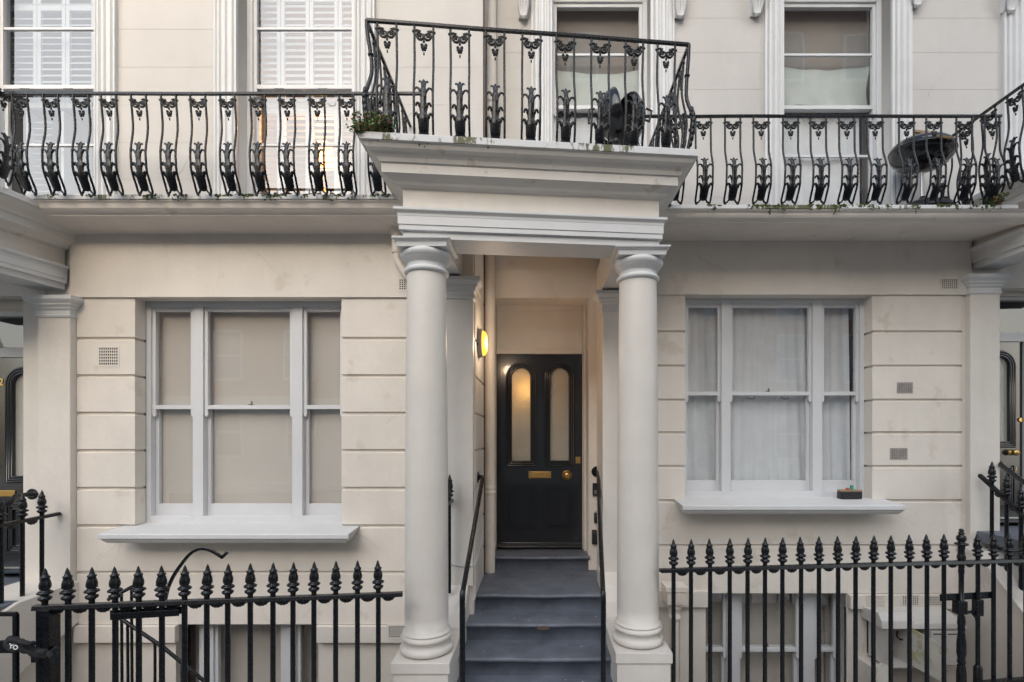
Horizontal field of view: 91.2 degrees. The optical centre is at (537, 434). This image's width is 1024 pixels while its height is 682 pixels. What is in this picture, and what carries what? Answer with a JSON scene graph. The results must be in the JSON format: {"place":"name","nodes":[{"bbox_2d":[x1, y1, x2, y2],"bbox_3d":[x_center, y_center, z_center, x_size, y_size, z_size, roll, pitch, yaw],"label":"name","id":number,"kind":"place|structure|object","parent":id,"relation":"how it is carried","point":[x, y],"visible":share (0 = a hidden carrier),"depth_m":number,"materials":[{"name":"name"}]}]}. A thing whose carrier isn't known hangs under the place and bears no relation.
{"place":"outdoors","nodes":[
{"label":"outdoors","id":0,"kind":"place"},
{"bbox_2d":[588,86,652,145],"bbox_3d":[0.700,-2.329,3.973,0.500,0.807,0.447,0,0,35],"label":"barbecue","id":1,"kind":"object","parent":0,"point":[617,124],"visible":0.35,"depth_m":3.88,"materials":[{"name":"black metal"}]},
{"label":"pavement edge","id":2,"kind":"structure","parent":0,"visible":0},
{"bbox_2d":[0,612,19,681],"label":"area gate","id":3,"kind":"structure","parent":2,"relation":"on","point":[15,655],"depth_m":2.77,"materials":[{"name":"black metal"}]},
{"bbox_2d":[31,560,402,681],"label":"area railing","id":4,"kind":"object","parent":2,"relation":"on","point":[48,626],"visible":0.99,"depth_m":3.00,"materials":[{"name":"black metal"}]},
{"bbox_2d":[2,635,58,663],"bbox_3d":[-2.790,1.173,2.756,0.228,0.158,0.256,0,0,-41],"label":"gate lock","id":5,"kind":"object","parent":4,"relation":"attached to","point":[11,643],"visible":1,"depth_m":2.72,"materials":[{"name":"black metal"}]},
{"bbox_2d":[165,547,228,599],"bbox_3d":[-2.220,0.909,3.250,0.422,0.361,0.018,0,0,0],"label":"hooked arm","id":6,"kind":"object","parent":4,"relation":"attached to","point":[187,556],"visible":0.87,"depth_m":3.24},
{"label":"pavement landing","id":7,"kind":"structure","parent":0,"visible":0},
{"bbox_2d":[457,548,612,681],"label":"entrance steps","id":8,"kind":"structure","parent":7,"relation":"on","point":[535,616],"depth_m":4.14,"materials":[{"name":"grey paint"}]},
{"bbox_2d":[459,471,484,681],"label":"handrail","id":9,"kind":"object","parent":8,"relation":"attached to","point":[481,478],"visible":0.98,"depth_m":3.25,"materials":[{"name":"black metal"}]},
{"bbox_2d":[591,466,605,681],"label":"handrail","id":10,"kind":"object","parent":8,"relation":"on","point":[595,472],"visible":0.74,"depth_m":3.54,"materials":[{"name":"black metal"}]},
{"bbox_2d":[659,529,1023,681],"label":"area railing","id":11,"kind":"object","parent":7,"relation":"on","point":[960,604],"visible":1,"depth_m":3.79,"materials":[{"name":"black metal"}]},
{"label":"basement floor","id":12,"kind":"structure","parent":0,"visible":0},
{"bbox_2d":[0,581,78,681],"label":"step wall","id":13,"kind":"structure","parent":12,"relation":"on","point":[22,606],"depth_m":3.90,"materials":[{"name":"paint"}]},
{"bbox_2d":[0,490,61,603],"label":"stair railing","id":14,"kind":"object","parent":13,"relation":"on","point":[22,506],"visible":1,"depth_m":3.92,"materials":[{"name":"black metal"}]},
{"bbox_2d":[0,290,83,610],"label":"terraced house","id":15,"kind":"structure","parent":12,"relation":"on","point":[38,391],"depth_m":4.28,"materials":[{"name":"paint"}]},
{"bbox_2d":[0,358,22,573],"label":"front door","id":16,"kind":"structure","parent":15,"relation":"in","point":[11,369],"depth_m":4.46,"materials":[{"name":"black paint"}]},
{"bbox_2d":[4,489,37,506],"bbox_3d":[-4.331,0.537,3.955,0.182,0.163,0.609,0,0,20],"label":"handrail","id":17,"kind":"object","parent":15,"relation":"attached to","point":[31,494],"visible":0.92,"depth_m":4.16,"materials":[{"name":"black metal"}]},
{"bbox_2d":[0,186,76,289],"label":"portico","id":18,"kind":"structure","parent":15,"relation":"attached to","point":[35,244],"depth_m":4.01,"materials":[{"name":"white paint"}]},
{"bbox_2d":[0,88,16,186],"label":"balcony railing","id":19,"kind":"object","parent":18,"relation":"on","point":[5,167],"visible":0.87,"depth_m":3.79,"materials":[{"name":"black metal"}]},
{"bbox_2d":[0,91,419,196],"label":"balcony railing","id":20,"kind":"object","parent":18,"relation":"on","point":[51,174],"visible":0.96,"depth_m":3.76,"materials":[{"name":"black metal"}]},
{"bbox_2d":[107,585,203,681],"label":"stair handrail","id":21,"kind":"object","parent":12,"relation":"on","point":[130,667],"visible":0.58,"depth_m":3.54,"materials":[{"name":"black metal"}]},
{"bbox_2d":[0,0,482,681],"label":"terraced house","id":22,"kind":"structure","parent":12,"relation":"on","point":[136,262],"depth_m":4.30,"materials":[{"name":"beige paint"}]},
{"bbox_2d":[0,0,93,189],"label":"window","id":23,"kind":"structure","parent":22,"relation":"in","point":[5,29],"depth_m":4.45,"materials":[{"name":"white paint"}]},
{"bbox_2d":[10,0,93,109],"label":"louvred shutters","id":24,"kind":"object","parent":22,"relation":"attached to","point":[38,9],"visible":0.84,"depth_m":4.56,"materials":[{"name":"paint"}]},
{"bbox_2d":[26,111,91,193],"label":"louvred shutters","id":25,"kind":"object","parent":22,"relation":"attached to","point":[64,153],"visible":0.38,"depth_m":4.63,"materials":[{"name":"paint"}]},
{"bbox_2d":[159,312,192,502],"bbox_3d":[-3.265,-0.195,4.528,0.410,1.930,0.012,0,0,0],"label":"roller blind","id":26,"kind":"object","parent":22,"relation":"attached to","point":[175,389],"visible":0.56,"depth_m":4.53,"materials":[{"name":"beige fabric"}]},
{"bbox_2d":[146,302,344,521],"bbox_3d":[-2.572,-0.201,4.480,1.781,1.953,0.110,0,0,0],"label":"window","id":27,"kind":"structure","parent":22,"relation":"in","point":[202,509],"depth_m":4.44,"materials":[{"name":"white paint"}]},
{"bbox_2d":[199,624,301,681],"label":"window","id":28,"kind":"structure","parent":22,"relation":"in","point":[215,629],"depth_m":4.45,"materials":[{"name":"white paint"}]},
{"bbox_2d":[211,312,291,502],"bbox_3d":[-2.560,-0.195,4.528,0.840,1.930,0.012,0,0,0],"label":"roller blind","id":29,"kind":"object","parent":22,"relation":"attached to","point":[252,448],"visible":0.68,"depth_m":4.53,"materials":[{"name":"beige fabric"}]},
{"bbox_2d":[196,624,317,681],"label":"roller blind","id":30,"kind":"object","parent":22,"relation":"attached to","point":[261,652],"visible":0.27,"depth_m":4.60,"materials":[{"name":"beige fabric"}]},
{"bbox_2d":[247,0,353,193],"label":"window","id":31,"kind":"structure","parent":22,"relation":"in","point":[253,29],"depth_m":4.44,"materials":[{"name":"white paint"}]},
{"bbox_2d":[259,0,352,193],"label":"louvred shutters","id":32,"kind":"object","parent":22,"relation":"attached to","point":[309,69],"visible":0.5,"depth_m":4.56,"materials":[{"name":"paint"}]},
{"bbox_2d":[288,192,352,192],"bbox_3d":[-2.071,-2.280,4.925,0.700,0.040,0.370,0,0,0],"label":"side table","id":33,"kind":"object","parent":22,"relation":"attached to","point":[318,192],"depth_m":4.74,"materials":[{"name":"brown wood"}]},
{"bbox_2d":[317,140,333,191],"bbox_3d":[-2.071,-2.560,4.860,0.200,0.520,0.200,0,0,0],"label":"table lamp","id":34,"kind":"object","parent":33,"relation":"on","point":[329,165],"visible":0.22,"depth_m":4.83,"materials":[{"name":"white"}]},
{"bbox_2d":[308,312,341,502],"bbox_3d":[-1.850,-0.195,4.528,0.500,1.930,0.012,0,0,0],"label":"roller blind","id":35,"kind":"object","parent":22,"relation":"attached to","point":[324,389],"visible":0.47,"depth_m":4.53,"materials":[{"name":"beige fabric"}]},
{"bbox_2d":[390,226,406,279],"bbox_3d":[-1.064,-1.431,4.200,0.348,0.639,0.110,0,0,0],"label":"drainpipe","id":36,"kind":"object","parent":22,"relation":"attached to","point":[396,252],"visible":0.49,"depth_m":4.17,"materials":[{"name":"beige paint"}]},
{"bbox_2d":[474,0,1023,681],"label":"terraced house","id":37,"kind":"structure","parent":12,"relation":"on","point":[890,280],"depth_m":4.75,"materials":[{"name":"beige paint"}]},
{"bbox_2d":[476,329,487,357],"bbox_3d":[-0.505,-0.833,4.548,0.094,0.264,0.268,0,0,0],"label":"bulkhead light","id":38,"kind":"object","parent":37,"relation":"attached to","point":[481,342],"visible":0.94,"depth_m":4.46,"materials":[{"name":"yellow glass"}]},
{"bbox_2d":[483,255,484,574],"bbox_3d":[-0.534,-0.255,5.000,0.022,3.290,0.021,0,0,0],"label":"service pipe","id":39,"kind":"object","parent":37,"relation":"attached to","point":[484,420],"visible":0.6,"depth_m":4.99,"materials":[{"name":"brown metal"}]},
{"bbox_2d":[483,0,484,137],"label":"service pipe","id":40,"kind":"object","parent":37,"relation":"attached to","point":[483,71],"visible":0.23,"depth_m":4.31,"materials":[{"name":"white metal"}]},
{"bbox_2d":[485,255,495,572],"bbox_3d":[-0.512,-0.254,5.090,0.170,3.292,0.120,0,0,0],"label":"drainpipe","id":41,"kind":"object","parent":37,"relation":"attached to","point":[490,488],"visible":0.78,"depth_m":5.04,"materials":[{"name":"white metal"}]},
{"bbox_2d":[487,0,495,137],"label":"drainpipe","id":42,"kind":"object","parent":37,"relation":"attached to","point":[491,61],"visible":0.21,"depth_m":4.61,"materials":[{"name":"beige metal"}]},
{"bbox_2d":[47,140,996,213],"bbox_3d":[-0.038,-1.861,3.622,7.553,0.135,0.809,0,0,-2],"label":"moss","id":43,"kind":"object","parent":37,"relation":"on","point":[669,205],"visible":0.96,"depth_m":4.05,"materials":[{"name":"green plant"}]},
{"bbox_2d":[358,131,698,681],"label":"portico","id":44,"kind":"structure","parent":37,"relation":"attached to","point":[457,197],"depth_m":3.49,"materials":[{"name":"white paint"}]},
{"bbox_2d":[349,124,368,135],"bbox_3d":[-1.127,-1.926,3.171,0.125,0.084,0.139,0,0,0],"label":"weed","id":45,"kind":"object","parent":44,"relation":"on","point":[357,128],"visible":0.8,"depth_m":3.15,"materials":[{"name":"green plant"}]},
{"bbox_2d":[345,110,389,131],"bbox_3d":[-1.073,-1.987,3.186,0.310,0.138,0.146,0,0,0],"label":"weed","id":46,"kind":"object","parent":44,"relation":"on","point":[363,122],"visible":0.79,"depth_m":3.15,"materials":[{"name":"green plant"}]},
{"bbox_2d":[367,113,397,132],"bbox_3d":[-0.999,-1.984,3.195,0.215,0.141,0.133,0,0,0],"label":"weed","id":47,"kind":"object","parent":44,"relation":"on","point":[385,129],"visible":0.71,"depth_m":3.18,"materials":[{"name":"green plant"}]},
{"bbox_2d":[448,474,453,593],"bbox_3d":[-0.727,0.811,4.000,0.076,0.978,0.400,0,0,0],"label":"stair railing","id":48,"kind":"object","parent":44,"relation":"attached to","point":[450,491],"visible":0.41,"depth_m":4.11,"materials":[{"name":"black metal"}]},
{"bbox_2d":[451,531,482,566],"bbox_3d":[-0.551,1.015,4.492,0.196,0.180,0.697,0,0,18],"label":"cable","id":49,"kind":"object","parent":44,"relation":"attached to","point":[476,557],"visible":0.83,"depth_m":4.35,"materials":[{"name":"white paint"}]},
{"bbox_2d":[362,18,695,148],"bbox_3d":[-0.040,-2.292,3.962,2.294,0.751,1.384,0,0,-5],"label":"balcony railing","id":50,"kind":"object","parent":44,"relation":"on","point":[530,123],"visible":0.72,"depth_m":3.31,"materials":[{"name":"black metal"}]},
{"bbox_2d":[497,354,581,547],"bbox_3d":[0.019,0.177,5.498,0.937,2.123,0.095,0,0,0],"label":"front door","id":51,"kind":"structure","parent":37,"relation":"in","point":[539,396],"depth_m":5.50,"materials":[{"name":"black paint"}]},
{"bbox_2d":[558,117,596,143],"bbox_3d":[0.620,-2.555,4.985,0.880,1.210,0.026,0,0,0],"label":"net curtain","id":52,"kind":"object","parent":37,"relation":"hanging from","point":[582,130],"visible":0.05,"depth_m":4.99,"materials":[{"name":"white fabric"}]},
{"bbox_2d":[592,530,596,543],"bbox_3d":[0.597,1.050,5.152,0.077,0.144,0.056,0,0,0],"label":"key safe","id":53,"kind":"object","parent":37,"relation":"attached to","point":[594,536],"visible":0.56,"depth_m":5.13,"materials":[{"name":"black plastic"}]},
{"bbox_2d":[592,483,596,495],"bbox_3d":[0.600,0.561,5.163,0.070,0.131,0.033,0,0,0],"label":"entry box","id":54,"kind":"object","parent":37,"relation":"attached to","point":[594,489],"visible":0.56,"depth_m":5.15,"materials":[{"name":"black plastic"}]},
{"bbox_2d":[594,511,596,522],"bbox_3d":[0.613,0.842,5.152,0.063,0.127,0.056,0,0,0],"label":"key safe","id":55,"kind":"object","parent":37,"relation":"attached to","point":[595,517],"visible":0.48,"depth_m":5.14,"materials":[{"name":"black plastic"}]},
{"bbox_2d":[557,11,637,73],"bbox_3d":[0.600,-3.875,5.020,0.920,0.750,0.004,0,0,0],"label":"roller blind","id":56,"kind":"object","parent":37,"relation":"attached to","point":[616,23],"visible":0.66,"depth_m":5.02,"materials":[{"name":"beige fabric"}]},
{"bbox_2d":[557,70,637,104],"bbox_3d":[0.604,-3.425,4.970,0.951,0.410,0.048,0,0,2],"label":"hanging sheet","id":57,"kind":"object","parent":37,"relation":"hanging from","point":[582,84],"visible":0.47,"depth_m":4.98,"materials":[{"name":"fabric"}]},
{"bbox_2d":[552,0,646,146],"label":"window","id":58,"kind":"structure","parent":37,"relation":"in","point":[640,6],"depth_m":4.89,"materials":[{"name":"white paint"}]},
{"bbox_2d":[661,581,687,681],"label":"drainpipe","id":59,"kind":"object","parent":37,"relation":"attached to","point":[681,589],"visible":0.71,"depth_m":4.56,"materials":[{"name":"beige metal"}]},
{"bbox_2d":[687,308,715,479],"bbox_3d":[1.620,-0.365,5.022,0.402,1.891,0.067,0,0,0],"label":"net curtain","id":60,"kind":"object","parent":37,"relation":"hanging from","point":[701,378],"visible":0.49,"depth_m":5.00,"materials":[{"name":"white fabric"}]},
{"bbox_2d":[706,593,830,681],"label":"curtain","id":61,"kind":"object","parent":37,"relation":"hanging from","point":[756,633],"visible":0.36,"depth_m":5.05,"materials":[{"name":"white fabric"}]},
{"bbox_2d":[731,308,806,479],"bbox_3d":[2.285,-0.365,5.022,0.871,1.891,0.066,0,0,0],"label":"net curtain","id":62,"kind":"object","parent":37,"relation":"hanging from","point":[769,348],"visible":0.75,"depth_m":5.00,"materials":[{"name":"white fabric"}]},
{"bbox_2d":[706,593,835,681],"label":"window","id":63,"kind":"structure","parent":37,"relation":"in","point":[809,599],"depth_m":4.90,"materials":[{"name":"white paint"}]},
{"bbox_2d":[683,299,863,496],"bbox_3d":[2.287,-0.358,4.925,1.782,1.936,0.110,0,0,0],"label":"window","id":64,"kind":"structure","parent":37,"relation":"in","point":[813,485],"depth_m":4.89,"materials":[{"name":"white paint"}]},
{"bbox_2d":[784,118,859,204],"bbox_3d":[2.780,-2.555,4.985,0.840,1.210,0.020,0,0,0],"label":"net curtain","id":65,"kind":"object","parent":37,"relation":"hanging from","point":[818,147],"visible":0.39,"depth_m":4.98,"materials":[{"name":"white fabric"}]},
{"bbox_2d":[646,114,1005,204],"bbox_3d":[2.276,-2.229,4.038,2.953,0.723,0.090,0,0,0],"label":"balcony railing","id":66,"kind":"object","parent":37,"relation":"on","point":[878,186],"visible":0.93,"depth_m":4.04,"materials":[{"name":"black metal"}]},
{"bbox_2d":[784,11,869,85],"bbox_3d":[2.830,-3.875,5.020,1.020,0.750,0.004,0,0,0],"label":"roller blind","id":67,"kind":"object","parent":37,"relation":"attached to","point":[826,31],"visible":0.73,"depth_m":5.02,"materials":[{"name":"beige fabric"}]},
{"bbox_2d":[784,66,869,104],"bbox_3d":[2.810,-3.440,4.973,1.000,0.460,0.073,0,0,-1],"label":"hanging sheet","id":68,"kind":"object","parent":37,"relation":"hanging from","point":[847,86],"visible":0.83,"depth_m":4.97,"materials":[{"name":"fabric"}]},
{"bbox_2d":[784,0,881,204],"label":"window","id":69,"kind":"structure","parent":37,"relation":"in","point":[874,6],"depth_m":4.89,"materials":[{"name":"white paint"}]},
{"bbox_2d":[822,308,849,479],"bbox_3d":[2.934,-0.365,5.022,0.373,1.891,0.066,0,0,0],"label":"net curtain","id":70,"kind":"object","parent":37,"relation":"hanging from","point":[835,437],"visible":0.57,"depth_m":5.00,"materials":[{"name":"white fabric"}]},
{"bbox_2d":[837,485,861,498],"bbox_3d":[2.977,0.541,4.775,0.210,0.126,0.070,0,0,0],"label":"planter box","id":71,"kind":"object","parent":37,"relation":"on","point":[850,493],"visible":1,"depth_m":4.74,"materials":[{"name":"plastic"}]},
{"bbox_2d":[876,662,887,681],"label":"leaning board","id":72,"kind":"object","parent":37,"relation":"attached to","point":[881,672],"visible":0.67,"depth_m":4.10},
{"bbox_2d":[860,607,948,680],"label":"meter box","id":73,"kind":"object","parent":37,"relation":"attached to","point":[899,638],"visible":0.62,"depth_m":4.48,"materials":[{"name":"white plastic"}]},
{"bbox_2d":[912,629,948,680],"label":"box door","id":74,"kind":"structure","parent":73,"relation":"in","point":[917,637],"depth_m":4.29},
{"bbox_2d":[887,130,958,204],"bbox_3d":[3.386,-2.272,4.405,0.512,0.768,0.530,0,0,0],"label":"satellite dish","id":75,"kind":"object","parent":37,"relation":"on","point":[906,150],"visible":0.64,"depth_m":4.28,"materials":[{"name":"black metal"}]},
{"bbox_2d":[896,607,966,665],"bbox_3d":[3.560,1.830,4.591,0.488,0.457,0.319,0,0,0],"label":"meter box","id":76,"kind":"object","parent":37,"relation":"attached to","point":[935,624],"visible":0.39,"depth_m":4.44,"materials":[{"name":"white"}]},
{"bbox_2d":[930,631,956,664],"bbox_3d":[3.630,1.890,4.443,0.286,0.306,0.011,0,0,0],"label":"box door","id":77,"kind":"structure","parent":76,"relation":"in","point":[950,639],"depth_m":4.44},
{"bbox_2d":[940,83,1023,204],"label":"balcony railing","id":78,"kind":"object","parent":37,"relation":"on","point":[1013,172],"visible":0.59,"depth_m":4.01,"materials":[{"name":"black metal"}]},
{"bbox_2d":[979,192,1009,204],"bbox_3d":[3.710,-1.921,4.069,0.197,0.119,0.132,0,0,0],"label":"weed","id":79,"kind":"object","parent":37,"relation":"on","point":[999,198],"visible":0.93,"depth_m":4.04,"materials":[{"name":"green plant"}]},
{"bbox_2d":[956,546,1022,681],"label":"step wall","id":80,"kind":"structure","parent":12,"relation":"on","point":[1001,623],"depth_m":4.39,"materials":[{"name":"beige paint"}]},
{"bbox_2d":[978,462,1023,590],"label":"stair railing","id":81,"kind":"object","parent":80,"relation":"on","point":[1005,495],"visible":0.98,"depth_m":4.37,"materials":[{"name":"black metal"}]},
{"bbox_2d":[960,0,1023,550],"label":"terraced house","id":82,"kind":"structure","parent":12,"relation":"on","point":[994,373],"depth_m":4.70,"materials":[{"name":"white paint"}]},
{"bbox_2d":[958,170,1023,269],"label":"portico","id":83,"kind":"structure","parent":82,"relation":"attached to","point":[1001,250],"depth_m":4.46,"materials":[{"name":"white paint"}]},
{"bbox_2d":[998,461,1023,484],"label":"handrail","id":84,"kind":"object","parent":82,"relation":"attached to","point":[1009,471],"visible":1,"depth_m":4.52,"materials":[{"name":"black metal"}]},
{"bbox_2d":[1000,342,1023,522],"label":"front door","id":85,"kind":"structure","parent":82,"relation":"in","point":[1011,419],"depth_m":4.96,"materials":[{"name":"black paint"}]}
]}

